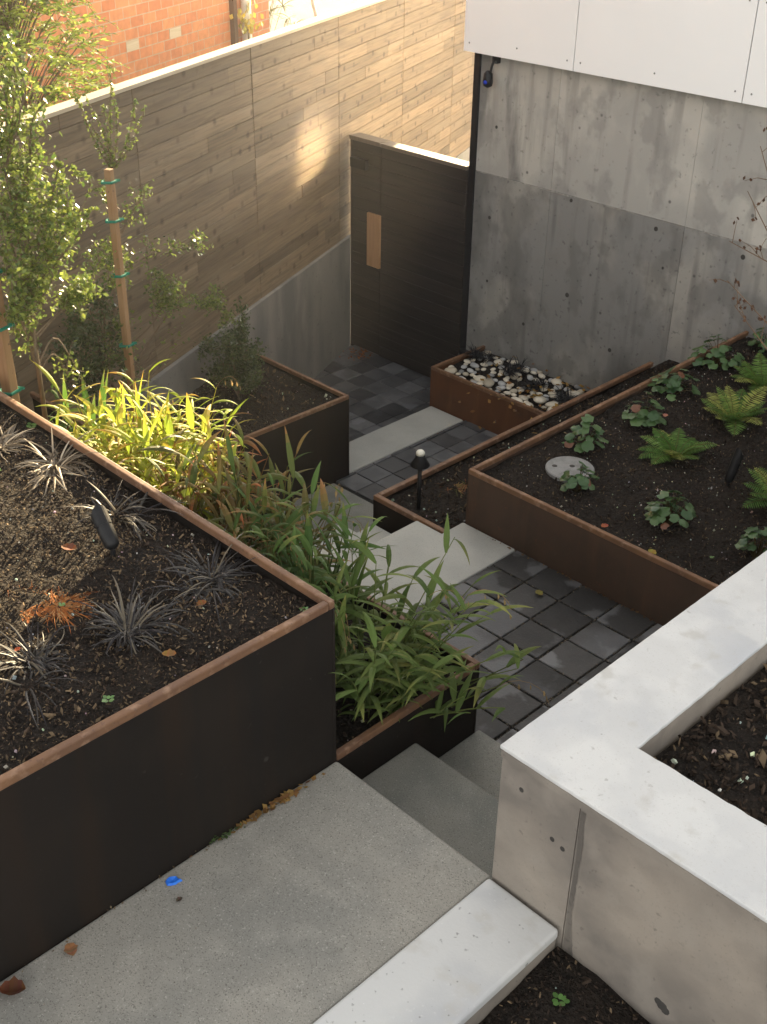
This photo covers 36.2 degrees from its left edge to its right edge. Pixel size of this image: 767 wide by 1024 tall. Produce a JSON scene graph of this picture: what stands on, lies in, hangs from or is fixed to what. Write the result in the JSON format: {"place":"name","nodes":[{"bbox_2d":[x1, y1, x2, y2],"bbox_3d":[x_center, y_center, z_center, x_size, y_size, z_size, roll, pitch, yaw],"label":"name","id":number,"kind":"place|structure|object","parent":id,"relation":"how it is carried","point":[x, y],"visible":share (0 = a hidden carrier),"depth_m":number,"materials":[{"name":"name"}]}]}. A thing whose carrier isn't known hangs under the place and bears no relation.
{"place":"outdoors","nodes":[
{"label":"outdoors","id":0,"kind":"place"},
{"bbox_2d":[0,602,84,729],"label":"black grass","id":1,"kind":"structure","parent":0,"point":[37,656],"depth_m":3.69,"materials":[{"name":"grey plant"}]},
{"bbox_2d":[101,412,363,587],"bbox_3d":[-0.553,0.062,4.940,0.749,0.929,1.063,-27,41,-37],"label":"leafy grass","id":2,"kind":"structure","parent":0,"point":[264,504],"depth_m":4.85,"materials":[{"name":"green plant"}]},
{"bbox_2d":[228,461,386,666],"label":"leafy grass","id":3,"kind":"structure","parent":0,"point":[321,575],"depth_m":4.67,"materials":[{"name":"green plant"}]},
{"bbox_2d":[269,0,363,31],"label":"ground","id":4,"kind":"structure","parent":0,"point":[301,9],"depth_m":30.89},
{"bbox_2d":[0,0,128,121],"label":"evergreen tree","id":5,"kind":"object","parent":4,"relation":"on","point":[13,17],"visible":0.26,"depth_m":7.34,"materials":[{"name":"green plant"}]},
{"bbox_2d":[0,0,269,114],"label":"brick building","id":6,"kind":"structure","parent":4,"relation":"on","point":[152,36],"depth_m":10.50,"materials":[{"name":"orange brick"}]},
{"bbox_2d":[229,0,263,38],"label":"climbing plant","id":7,"kind":"object","parent":6,"relation":"attached to","point":[249,29],"visible":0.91,"depth_m":11.80,"materials":[{"name":"yellow plant"}]},
{"bbox_2d":[0,762,489,1023],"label":"landing","id":8,"kind":"object","parent":4,"relation":"on","point":[327,948],"visible":0.98,"depth_m":3.65,"materials":[{"name":"concrete"}]},
{"bbox_2d":[0,976,25,994],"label":"fallen leaf","id":9,"kind":"object","parent":8,"relation":"on","point":[14,985],"visible":1,"depth_m":3.43,"materials":[{"name":"brown plant"}]},
{"bbox_2d":[64,943,77,955],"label":"fallen leaf","id":10,"kind":"object","parent":8,"relation":"on","point":[70,949],"visible":1,"depth_m":3.56,"materials":[{"name":"orange plant"}]},
{"bbox_2d":[0,391,335,981],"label":"steel planter","id":11,"kind":"object","parent":8,"relation":"on","point":[98,819],"visible":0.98,"depth_m":3.67,"materials":[{"name":"black metal"}]},
{"bbox_2d":[0,404,314,774],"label":"soil","id":12,"kind":"structure","parent":11,"relation":"in","point":[28,600],"depth_m":4.00,"materials":[{"name":"brown soil"}]},
{"bbox_2d":[0,414,34,459],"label":"black grass","id":13,"kind":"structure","parent":12,"relation":"on","point":[5,441],"depth_m":4.95,"materials":[{"name":"plant"}]},
{"bbox_2d":[26,422,36,427],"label":"seedling","id":14,"kind":"object","parent":12,"relation":"on","point":[30,424],"visible":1,"depth_m":5.05,"materials":[{"name":"green plant"}]},
{"bbox_2d":[7,583,97,632],"bbox_3d":[-1.188,0.306,3.974,0.483,0.018,0.302,4,31,6],"label":"orange sedge","id":15,"kind":"object","parent":12,"relation":"on","point":[62,612],"visible":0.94,"depth_m":3.95,"materials":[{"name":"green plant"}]},
{"bbox_2d":[11,427,104,497],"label":"black grass","id":16,"kind":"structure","parent":12,"relation":"on","point":[50,470],"depth_m":4.76,"materials":[{"name":"plant"}]},
{"bbox_2d":[61,543,76,549],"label":"fallen leaf","id":17,"kind":"object","parent":12,"relation":"on","point":[70,546],"visible":1,"depth_m":4.23,"materials":[{"name":"brown plant"}]},
{"bbox_2d":[91,504,118,556],"bbox_3d":[-0.996,0.079,4.212,0.064,0.203,0.133,-20,37,-30],"label":"garden spotlight","id":18,"kind":"object","parent":12,"relation":"on","point":[103,525],"visible":0.97,"depth_m":4.18,"materials":[{"name":"black metal"}]},
{"bbox_2d":[102,695,113,702],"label":"seedling","id":19,"kind":"object","parent":12,"relation":"on","point":[108,697],"visible":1,"depth_m":3.53,"materials":[{"name":"green plant"}]},
{"bbox_2d":[52,479,190,543],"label":"black grass","id":20,"kind":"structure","parent":12,"relation":"on","point":[131,522],"depth_m":4.46,"materials":[{"name":"black plant"}]},
{"bbox_2d":[67,575,216,659],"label":"black grass","id":21,"kind":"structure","parent":12,"relation":"on","point":[137,620],"depth_m":3.86,"materials":[{"name":"black plant"}]},
{"bbox_2d":[162,649,175,655],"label":"fallen leaf","id":22,"kind":"object","parent":12,"relation":"on","point":[169,652],"visible":1,"depth_m":3.72,"materials":[{"name":"orange plant"}]},
{"bbox_2d":[196,600,206,605],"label":"fallen leaf","id":23,"kind":"object","parent":12,"relation":"on","point":[200,602],"visible":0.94,"depth_m":3.95,"materials":[{"name":"orange plant"}]},
{"bbox_2d":[139,526,266,629],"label":"black grass","id":24,"kind":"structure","parent":12,"relation":"on","point":[224,571],"depth_m":4.09,"materials":[{"name":"black plant"}]},
{"bbox_2d":[165,876,181,885],"bbox_3d":[-0.677,1.189,3.787,0.055,0.012,0.032,-6,32,-12],"label":"tape scrap","id":25,"kind":"object","parent":8,"relation":"on","point":[172,880],"visible":1,"depth_m":3.78,"materials":[{"name":"blue plastic"}]},
{"bbox_2d":[0,742,364,985],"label":"leaf litter","id":26,"kind":"object","parent":8,"relation":"on","point":[145,886],"visible":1,"depth_m":3.75,"materials":[{"name":"brown plant"}]},
{"bbox_2d":[209,823,245,843],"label":"leaf litter","id":27,"kind":"object","parent":8,"relation":"on","point":[223,836],"visible":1,"depth_m":3.95,"materials":[{"name":"green plant"}]},
{"bbox_2d":[189,773,324,857],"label":"leaf litter","id":28,"kind":"object","parent":8,"relation":"on","point":[285,796],"visible":1,"depth_m":4.07,"materials":[{"name":"brown plant"}]},
{"bbox_2d":[29,391,479,779],"bbox_3d":[-1.120,0.822,6.014,0.787,1.718,3.483,-27,41,-37],"label":"steel planter","id":29,"kind":"object","parent":4,"relation":"on","point":[390,738],"visible":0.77,"depth_m":4.61,"materials":[{"name":"brown metal"}]},
{"bbox_2d":[48,419,454,748],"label":"soil","id":30,"kind":"structure","parent":29,"relation":"in","point":[350,731],"depth_m":4.59,"materials":[{"name":"brown soil"}]},
{"bbox_2d":[0,268,24,402],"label":"wooden stake","id":31,"kind":"object","parent":30,"relation":"on","point":[9,386],"visible":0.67,"depth_m":5.42,"materials":[{"name":"brown wood"}]},
{"bbox_2d":[0,28,108,420],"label":"young tree","id":32,"kind":"object","parent":30,"relation":"on","point":[22,309],"visible":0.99,"depth_m":5.29,"materials":[{"name":"green plant"}]},
{"bbox_2d":[46,369,126,451],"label":"leafy grass","id":33,"kind":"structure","parent":30,"relation":"on","point":[85,395],"depth_m":5.85,"materials":[{"name":"green plant"}]},
{"bbox_2d":[29,359,255,523],"bbox_3d":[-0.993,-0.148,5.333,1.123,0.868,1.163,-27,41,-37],"label":"leafy grass","id":34,"kind":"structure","parent":30,"relation":"on","point":[170,427],"depth_m":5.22,"materials":[{"name":"green plant"}]},
{"bbox_2d":[335,613,442,749],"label":"bark mulch","id":35,"kind":"object","parent":30,"relation":"on","point":[343,723],"visible":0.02,"depth_m":4.58,"materials":[{"name":"brown wood"}]},
{"bbox_2d":[301,513,532,725],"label":"leafy grass","id":36,"kind":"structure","parent":30,"relation":"on","point":[386,652],"depth_m":4.46,"materials":[{"name":"green plant"}]},
{"bbox_2d":[361,602,548,732],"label":"leafy grass","id":37,"kind":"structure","parent":30,"relation":"on","point":[438,709],"depth_m":4.52,"materials":[{"name":"green plant"}]},
{"bbox_2d":[196,347,348,514],"bbox_3d":[-1.533,-0.250,8.521,2.371,0.976,1.226,-27,41,-37],"label":"steel planter","id":38,"kind":"object","parent":4,"relation":"on","point":[325,442],"visible":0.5,"depth_m":8.55,"materials":[{"name":"brown metal"}]},
{"bbox_2d":[149,363,337,458],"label":"soil","id":39,"kind":"structure","parent":38,"relation":"in","point":[253,406],"depth_m":8.62,"materials":[{"name":"brown soil"}]},
{"bbox_2d":[39,269,138,408],"bbox_3d":[-1.703,-0.710,7.023,0.368,1.472,0.838,11,33,16],"label":"shrub","id":40,"kind":"object","parent":39,"relation":"on","point":[89,335],"visible":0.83,"depth_m":6.80,"materials":[{"name":"green plant"}]},
{"bbox_2d":[101,168,141,454],"bbox_3d":[-1.507,-0.966,6.893,0.088,2.090,0.090,12,33,18],"label":"wooden stake","id":41,"kind":"object","parent":39,"relation":"on","point":[114,219],"visible":0.76,"depth_m":6.64,"materials":[{"name":"brown wood"}]},
{"bbox_2d":[69,65,240,392],"bbox_3d":[-1.388,-1.439,7.178,0.332,2.566,1.666,13,33,19],"label":"young tree","id":42,"kind":"object","parent":39,"relation":"on","point":[165,288],"visible":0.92,"depth_m":6.88,"materials":[{"name":"green plant"}]},
{"bbox_2d":[193,296,267,399],"bbox_3d":[-1.023,-1.135,8.485,0.508,0.698,0.692,15,34,22],"label":"shrub","id":43,"kind":"object","parent":39,"relation":"on","point":[240,365],"visible":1,"depth_m":8.45,"materials":[{"name":"green plant"}]},
{"bbox_2d":[88,147,469,426],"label":"base wall","id":44,"kind":"structure","parent":4,"relation":"on","point":[300,320],"depth_m":10.28,"materials":[{"name":"concrete"}]},
{"bbox_2d":[0,0,474,422],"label":"timber fence","id":45,"kind":"object","parent":44,"relation":"on","point":[239,153],"visible":0.74,"depth_m":8.88,"materials":[{"name":"brown wood"}]},
{"bbox_2d":[349,132,468,377],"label":"gate","id":46,"kind":"structure","parent":44,"relation":"attached to","point":[408,208],"depth_m":10.49,"materials":[{"name":"black metal"}]},
{"bbox_2d":[268,0,304,30],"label":"evergreen tree","id":47,"kind":"object","parent":4,"relation":"on","point":[277,13],"visible":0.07,"depth_m":13.84,"materials":[{"name":"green plant"}]},
{"bbox_2d":[310,0,317,16],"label":"garden pole","id":48,"kind":"object","parent":4,"relation":"on","point":[314,8],"depth_m":12.44,"materials":[{"name":"brown wood"}]},
{"bbox_2d":[268,483,372,532],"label":"slab","id":49,"kind":"structure","parent":4,"relation":"on","point":[365,508],"depth_m":8.54,"materials":[{"name":"concrete"}]},
{"bbox_2d":[313,525,355,554],"bbox_3d":[-0.609,0.732,7.079,1.285,0.860,0.345,-27,41,-37],"label":"step","id":50,"kind":"object","parent":4,"relation":"on","point":[350,530],"depth_m":7.20,"materials":[{"name":"grey concrete"}]},
{"bbox_2d":[313,525,390,564],"bbox_3d":[-0.382,0.798,6.804,1.230,1.039,0.345,-27,41,-37],"label":"step","id":51,"kind":"object","parent":4,"relation":"on","point":[377,536],"depth_m":6.88,"materials":[{"name":"grey concrete"}]},
{"bbox_2d":[349,406,462,472],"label":"slab","id":52,"kind":"structure","parent":4,"relation":"on","point":[384,441],"depth_m":9.51,"materials":[{"name":"grey concrete"}]},
{"bbox_2d":[331,521,514,612],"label":"slab","id":53,"kind":"structure","parent":4,"relation":"on","point":[417,543],"depth_m":6.38,"materials":[{"name":"grey concrete"}]},
{"bbox_2d":[362,743,498,879],"bbox_3d":[0.230,1.789,4.682,0.418,1.566,0.747,-27,41,-37],"label":"step","id":54,"kind":"object","parent":4,"relation":"on","point":[445,803],"visible":0.21,"depth_m":4.36,"materials":[{"name":"concrete"}]},
{"bbox_2d":[313,879,557,1023],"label":"ledge","id":55,"kind":"object","parent":4,"relation":"on","point":[477,955],"visible":1,"depth_m":3.52,"materials":[{"name":"concrete"}]},
{"bbox_2d":[439,730,501,799],"bbox_3d":[0.517,1.719,4.972,0.388,1.392,0.747,-27,41,-37],"label":"step","id":56,"kind":"object","parent":4,"relation":"on","point":[476,758],"visible":0.14,"depth_m":4.79,"materials":[{"name":"concrete"}]},
{"bbox_2d":[430,345,543,434],"bbox_3d":[1.263,-0.719,9.667,0.665,0.660,1.805,-27,41,-37],"label":"steel planter","id":57,"kind":"object","parent":4,"relation":"on","point":[448,391],"visible":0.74,"depth_m":9.64,"materials":[{"name":"brown metal"}]},
{"bbox_2d":[444,353,587,411],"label":"soil","id":58,"kind":"structure","parent":57,"relation":"in","point":[458,365],"depth_m":9.79,"materials":[{"name":"black soil"}]},
{"bbox_2d":[445,367,457,373],"bbox_3d":[0.562,-1.187,9.846,0.120,0.052,0.091,-5,40,4],"label":"river stone","id":59,"kind":"object","parent":58,"relation":"on","point":[453,370],"visible":0.8,"depth_m":9.82,"materials":[{"name":"white stone"}]},
{"bbox_2d":[455,340,499,364],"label":"mondo grass","id":60,"kind":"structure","parent":58,"relation":"on","point":[475,354],"depth_m":10.05,"materials":[{"name":"black plant"}]},
{"bbox_2d":[474,375,485,381],"bbox_3d":[0.802,-1.101,9.713,0.087,0.051,0.120,-25,41,-22],"label":"river stone","id":61,"kind":"object","parent":58,"relation":"on","point":[477,378],"visible":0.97,"depth_m":9.69,"materials":[{"name":"white stone"}]},
{"bbox_2d":[483,379,494,387],"bbox_3d":[0.867,-1.061,9.648,0.091,0.052,0.121,6,42,13],"label":"river stone","id":62,"kind":"object","parent":58,"relation":"on","point":[488,383],"visible":0.99,"depth_m":9.62,"materials":[{"name":"white stone"}]},
{"bbox_2d":[493,359,503,365],"bbox_3d":[0.981,-1.277,10.006,0.088,0.052,0.121,1,25,17],"label":"river stone","id":63,"kind":"object","parent":58,"relation":"on","point":[496,361],"visible":0.88,"depth_m":9.97,"materials":[{"name":"white stone"}]},
{"bbox_2d":[497,355,531,377],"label":"mondo grass","id":64,"kind":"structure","parent":58,"relation":"on","point":[510,369],"depth_m":9.81,"materials":[{"name":"black plant"}]},
{"bbox_2d":[519,395,527,400],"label":"river stone","id":65,"kind":"object","parent":58,"relation":"on","point":[523,398],"visible":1,"depth_m":9.41,"materials":[{"name":"white stone"}]},
{"bbox_2d":[515,373,551,391],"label":"mondo grass","id":66,"kind":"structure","parent":58,"relation":"on","point":[536,383],"depth_m":9.55,"materials":[{"name":"black plant"}]},
{"bbox_2d":[533,396,546,403],"bbox_3d":[1.254,-0.899,9.392,0.121,0.052,0.089,-5,36,-27],"label":"river stone","id":67,"kind":"object","parent":58,"relation":"on","point":[539,399],"visible":1,"depth_m":9.36,"materials":[{"name":"white stone"}]},
{"bbox_2d":[545,401,558,406],"bbox_3d":[1.344,-0.852,9.316,0.121,0.052,0.089,1,29,14],"label":"river stone","id":68,"kind":"object","parent":58,"relation":"on","point":[549,404],"visible":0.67,"depth_m":9.30,"materials":[{"name":"white stone"}]},
{"bbox_2d":[551,378,561,385],"bbox_3d":[1.432,-1.071,9.678,0.099,0.051,0.105,-22,38,-32],"label":"river stone","id":69,"kind":"object","parent":58,"relation":"on","point":[554,381],"visible":0.87,"depth_m":9.65,"materials":[{"name":"white stone"}]},
{"bbox_2d":[544,385,580,404],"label":"mondo grass","id":70,"kind":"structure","parent":58,"relation":"on","point":[561,395],"depth_m":9.34,"materials":[{"name":"black plant"}]},
{"bbox_2d":[566,391,579,396],"bbox_3d":[1.537,-0.955,9.491,0.121,0.052,0.088,10,34,24],"label":"river stone","id":71,"kind":"object","parent":58,"relation":"on","point":[575,393],"visible":0.54,"depth_m":9.46,"materials":[{"name":"white stone"}]},
{"bbox_2d":[458,356,589,428],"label":"leaf litter","id":72,"kind":"object","parent":57,"relation":"in","point":[520,392],"visible":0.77,"depth_m":9.46,"materials":[{"name":"brown plant"}]},
{"bbox_2d":[373,361,653,533],"bbox_3d":[1.175,0.000,7.998,2.880,1.163,0.622,-27,41,-37],"label":"steel planter","id":73,"kind":"object","parent":4,"relation":"on","point":[398,517],"visible":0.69,"depth_m":7.35,"materials":[{"name":"brown metal"}]},
{"bbox_2d":[387,360,679,528],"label":"soil","id":74,"kind":"structure","parent":73,"relation":"in","point":[444,503],"depth_m":7.29,"materials":[{"name":"brown soil"}]},
{"bbox_2d":[410,449,429,509],"bbox_3d":[0.211,-0.168,6.901,0.116,0.444,0.116,-27,41,-37],"label":"path light","id":75,"kind":"object","parent":74,"relation":"on","point":[419,462],"visible":0.99,"depth_m":6.80,"materials":[{"name":"black metal"}]},
{"bbox_2d":[437,479,467,496],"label":"dry tuft","id":76,"kind":"object","parent":74,"relation":"on","point":[461,486],"visible":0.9,"depth_m":7.19,"materials":[{"name":"brown plant"}]},
{"bbox_2d":[465,331,748,625],"bbox_3d":[2.223,0.290,7.174,2.927,1.552,2.053,-27,41,-37],"label":"steel planter","id":77,"kind":"object","parent":4,"relation":"on","point":[656,589],"visible":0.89,"depth_m":6.17,"materials":[{"name":"brown metal"}]},
{"bbox_2d":[482,337,766,584],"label":"soil","id":78,"kind":"structure","parent":77,"relation":"in","point":[707,550],"depth_m":6.56,"materials":[{"name":"brown soil"}]},
{"bbox_2d":[545,456,594,482],"bbox_3d":[1.050,-0.234,6.616,0.276,0.046,0.276,-27,41,-37],"label":"valve lid","id":79,"kind":"object","parent":78,"relation":"on","point":[557,467],"visible":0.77,"depth_m":6.61,"materials":[{"name":"grey plastic"}]},
{"bbox_2d":[559,461,598,491],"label":"round leaf plant","id":80,"kind":"object","parent":78,"relation":"on","point":[580,480],"visible":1,"depth_m":6.35,"materials":[{"name":"green plant"}]},
{"bbox_2d":[564,414,608,452],"bbox_3d":[1.171,-0.454,6.795,0.243,0.232,0.248,-27,41,-37],"label":"round leaf plant","id":81,"kind":"object","parent":78,"relation":"on","point":[586,445],"visible":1,"depth_m":6.75,"materials":[{"name":"green plant"}]},
{"bbox_2d":[622,391,666,426],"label":"round leaf plant","id":82,"kind":"object","parent":78,"relation":"on","point":[649,418],"visible":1,"depth_m":7.03,"materials":[{"name":"green plant"}]},
{"bbox_2d":[644,490,696,529],"bbox_3d":[1.481,-0.013,6.092,0.280,0.217,0.275,-27,41,-37],"label":"round leaf plant","id":83,"kind":"object","parent":78,"relation":"on","point":[667,516],"visible":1,"depth_m":6.05,"materials":[{"name":"green plant"}]},
{"bbox_2d":[648,366,700,401],"bbox_3d":[1.860,-0.833,7.466,0.305,0.201,0.295,-13,34,-21],"label":"round leaf plant","id":84,"kind":"object","parent":78,"relation":"on","point":[673,384],"visible":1,"depth_m":7.43,"materials":[{"name":"green plant"}]},
{"bbox_2d":[636,427,717,464],"bbox_3d":[1.687,-0.390,6.717,0.455,0.196,0.404,10,32,15],"label":"fern","id":85,"kind":"object","parent":78,"relation":"on","point":[665,445],"visible":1,"depth_m":6.75,"materials":[{"name":"green plant"}]},
{"bbox_2d":[688,334,744,369],"bbox_3d":[2.219,-1.073,7.842,0.340,0.229,0.375,-27,41,-37],"label":"round leaf plant","id":86,"kind":"object","parent":78,"relation":"on","point":[718,353],"visible":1,"depth_m":7.79,"materials":[{"name":"green plant"}]},
{"bbox_2d":[700,385,766,435],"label":"fern","id":87,"kind":"object","parent":78,"relation":"on","point":[725,409],"visible":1,"depth_m":7.14,"materials":[{"name":"green plant"}]},
{"bbox_2d":[724,447,743,486],"bbox_3d":[1.927,-0.233,6.449,0.096,0.270,0.061,-27,41,-37],"label":"garden spotlight","id":88,"kind":"object","parent":78,"relation":"on","point":[735,464],"visible":0.97,"depth_m":6.42,"materials":[{"name":"black metal"}]},
{"bbox_2d":[713,127,766,349],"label":"dry shrub","id":89,"kind":"object","parent":78,"relation":"on","point":[760,318],"visible":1,"depth_m":4.66,"materials":[{"name":"brown plant"}]},
{"bbox_2d":[729,351,766,393],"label":"fern","id":90,"kind":"object","parent":78,"relation":"on","point":[756,379],"visible":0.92,"depth_m":7.60,"materials":[{"name":"green plant"}]},
{"bbox_2d":[735,527,766,557],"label":"round leaf plant","id":91,"kind":"object","parent":78,"relation":"on","point":[748,535],"visible":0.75,"depth_m":5.83,"materials":[{"name":"green plant"}]},
{"bbox_2d":[742,466,766,508],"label":"fern","id":92,"kind":"object","parent":78,"relation":"on","point":[761,476],"visible":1,"depth_m":6.27,"materials":[{"name":"green plant"}]},
{"bbox_2d":[748,327,766,352],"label":"round leaf plant","id":93,"kind":"object","parent":78,"relation":"on","point":[752,342],"visible":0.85,"depth_m":8.05,"materials":[{"name":"green plant"}]},
{"bbox_2d":[459,0,766,390],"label":"house","id":94,"kind":"structure","parent":4,"relation":"on","point":[615,156],"depth_m":8.69,"materials":[{"name":"concrete"}]},
{"bbox_2d":[482,56,500,87],"bbox_3d":[0.824,-3.406,9.066,0.139,0.235,0.087,-27,41,-37],"label":"security camera","id":95,"kind":"object","parent":94,"relation":"attached to","point":[487,81],"visible":0.91,"depth_m":9.04,"materials":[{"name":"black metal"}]},
{"bbox_2d":[492,551,766,1023],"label":"retaining wall","id":96,"kind":"structure","parent":4,"relation":"on","point":[629,868],"depth_m":3.46,"materials":[{"name":"concrete"}]},
{"bbox_2d":[653,663,766,824],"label":"soil","id":97,"kind":"structure","parent":96,"relation":"in","point":[749,739],"depth_m":3.69,"materials":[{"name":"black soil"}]},
{"bbox_2d":[314,344,430,441],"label":"path","id":98,"kind":"structure","parent":0,"point":[381,392],"depth_m":10.70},
{"bbox_2d":[339,347,370,359],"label":"leaf litter","id":99,"kind":"object","parent":98,"relation":"on","point":[362,353],"visible":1,"depth_m":11.33,"materials":[{"name":"brown plant"}]},
{"bbox_2d":[334,420,496,503],"bbox_3d":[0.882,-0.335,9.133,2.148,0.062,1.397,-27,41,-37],"label":"path","id":100,"kind":"structure","parent":0,"point":[380,473],"depth_m":9.20,"materials":[{"name":"grey concrete"}]},
{"bbox_2d":[412,551,661,743],"bbox_3d":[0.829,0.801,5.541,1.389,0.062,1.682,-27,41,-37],"label":"path","id":101,"kind":"structure","parent":0,"point":[573,661],"depth_m":5.81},
{"bbox_2d":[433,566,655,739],"bbox_3d":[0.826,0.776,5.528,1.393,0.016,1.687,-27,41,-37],"label":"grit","id":102,"kind":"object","parent":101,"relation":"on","point":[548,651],"visible":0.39,"depth_m":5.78,"materials":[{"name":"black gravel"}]},
{"bbox_2d":[451,517,652,620],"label":"leaf litter","id":103,"kind":"object","parent":101,"relation":"on","point":[578,580],"visible":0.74,"depth_m":6.14,"materials":[{"name":"brown plant"}]},
{"bbox_2d":[479,946,650,1023],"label":"soil","id":104,"kind":"structure","parent":0,"point":[619,1014],"depth_m":3.53,"materials":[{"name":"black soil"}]},
{"bbox_2d":[552,992,569,1005],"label":"seedling","id":105,"kind":"object","parent":104,"relation":"on","point":[559,996],"visible":1,"depth_m":3.52,"materials":[{"name":"green plant"}]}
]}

